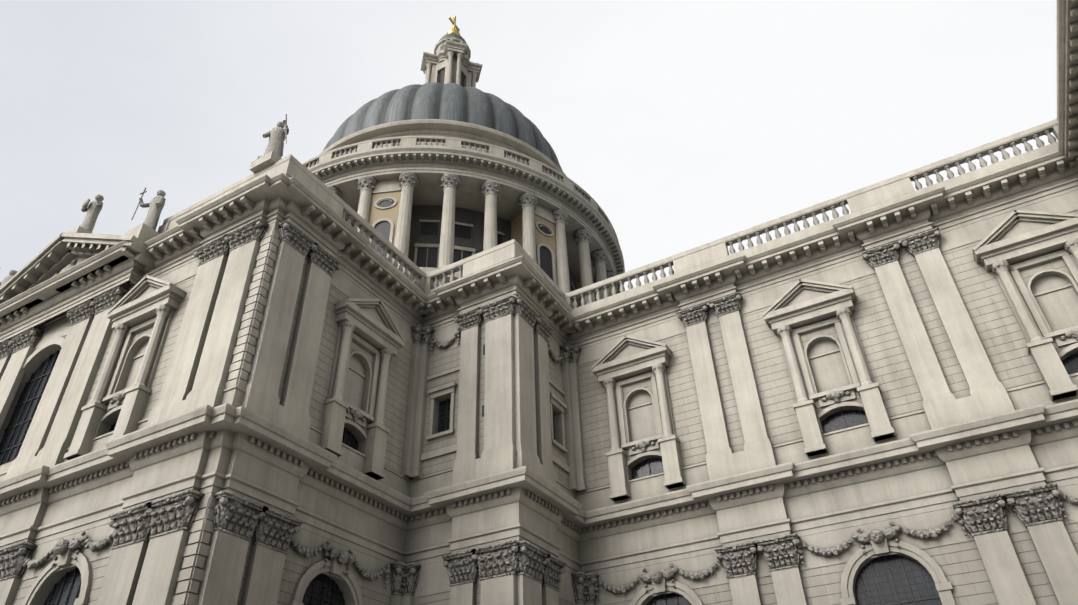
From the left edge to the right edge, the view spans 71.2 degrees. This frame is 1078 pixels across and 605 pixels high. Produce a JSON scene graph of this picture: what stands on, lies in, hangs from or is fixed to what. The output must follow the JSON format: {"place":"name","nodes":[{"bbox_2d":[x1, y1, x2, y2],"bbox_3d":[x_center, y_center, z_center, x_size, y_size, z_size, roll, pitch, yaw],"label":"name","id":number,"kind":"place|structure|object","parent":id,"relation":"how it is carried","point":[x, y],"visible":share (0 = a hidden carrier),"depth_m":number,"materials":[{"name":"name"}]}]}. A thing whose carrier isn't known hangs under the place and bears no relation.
{"place":"outdoors","nodes":[
{"label":"outdoors","id":0,"kind":"place"},
{"bbox_2d":[345,205,577,302],"bbox_3d":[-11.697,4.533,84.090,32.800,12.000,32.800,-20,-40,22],"label":"wall","id":1,"kind":"structure","parent":0,"point":[462,215],"depth_m":73.46,"materials":[{"name":"grey stone"}]},
{"bbox_2d":[302,37,624,308],"bbox_3d":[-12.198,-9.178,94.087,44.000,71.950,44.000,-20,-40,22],"label":"drum","id":2,"kind":"object","parent":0,"point":[429,166],"visible":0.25,"depth_m":72.94,"materials":[{"name":"beige stone"}]},
{"bbox_2d":[323,33,562,170],"bbox_3d":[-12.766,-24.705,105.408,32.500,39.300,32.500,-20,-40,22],"label":"dome roof","id":3,"kind":"structure","parent":2,"relation":"on","point":[450,101],"depth_m":85.49,"materials":[{"name":"grey metal"}]},
{"bbox_2d":[447,16,460,35],"bbox_3d":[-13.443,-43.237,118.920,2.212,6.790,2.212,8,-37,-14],"label":"finial","id":4,"kind":"object","parent":3,"relation":"on","point":[454,26],"visible":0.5,"depth_m":118.84,"materials":[{"name":"gold metal"}]},
{"bbox_2d":[375,44,573,290],"bbox_3d":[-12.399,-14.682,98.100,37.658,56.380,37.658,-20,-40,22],"label":"windows","id":5,"kind":"structure","parent":2,"relation":"on","point":[427,228],"depth_m":70.95,"materials":[{"name":"grey glass"}]},
{"bbox_2d":[369,190,596,306],"bbox_3d":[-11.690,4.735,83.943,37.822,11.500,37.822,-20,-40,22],"label":"dome infill panels","id":6,"kind":"object","parent":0,"point":[392,213],"depth_m":71.96,"materials":[{"name":"beige stone"}]},
{"bbox_2d":[0,0,1057,290],"label":"sky","id":7,"kind":"structure","parent":0,"point":[690,124],"materials":[{"name":"white"}]},
{"bbox_2d":[0,210,1077,604],"bbox_3d":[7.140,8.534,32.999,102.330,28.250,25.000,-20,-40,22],"label":"cathedral walls","id":8,"kind":"structure","parent":0,"point":[1000,336],"depth_m":39.40,"materials":[{"name":"beige stone"}]},
{"label":"ground","id":9,"kind":"structure","parent":0,"visible":0},
{"bbox_2d":[0,0,1077,604],"bbox_3d":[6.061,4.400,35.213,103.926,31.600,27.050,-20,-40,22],"label":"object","id":10,"kind":"object","parent":9,"relation":"on","point":[208,428],"visible":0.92,"depth_m":38.44,"materials":[{"name":"beige stone"}]},
{"bbox_2d":[0,114,288,285],"bbox_3d":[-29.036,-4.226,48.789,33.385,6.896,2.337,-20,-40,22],"label":"statues","id":11,"kind":"object","parent":10,"relation":"on","point":[278,134],"visible":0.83,"depth_m":44.62,"materials":[{"name":"stone"}]},
{"bbox_2d":[0,171,1077,603],"bbox_3d":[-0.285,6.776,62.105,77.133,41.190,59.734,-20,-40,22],"label":"capital festoons","id":12,"kind":"object","parent":10,"relation":"attached to","point":[248,519],"visible":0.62,"depth_m":36.47,"materials":[{"name":"stone"}]},
{"bbox_2d":[0,350,1077,604],"bbox_3d":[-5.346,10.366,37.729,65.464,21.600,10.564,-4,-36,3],"label":"window glass","id":13,"kind":"object","parent":10,"relation":"attached to","point":[834,422],"visible":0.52,"depth_m":34.64,"materials":[{"name":"black glass"}]},
{"bbox_2d":[0,345,1077,604],"bbox_3d":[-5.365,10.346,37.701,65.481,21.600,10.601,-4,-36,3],"label":"glazing bars","id":14,"kind":"object","parent":10,"relation":"attached to","point":[344,441],"visible":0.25,"depth_m":38.96,"materials":[{"name":"black"}]},
{"bbox_2d":[305,129,1055,308],"bbox_3d":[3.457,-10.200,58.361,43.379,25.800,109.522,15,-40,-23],"label":"balusters","id":15,"kind":"object","parent":10,"relation":"on","point":[983,162],"visible":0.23,"depth_m":46.54,"materials":[{"name":"stone"}]}
]}

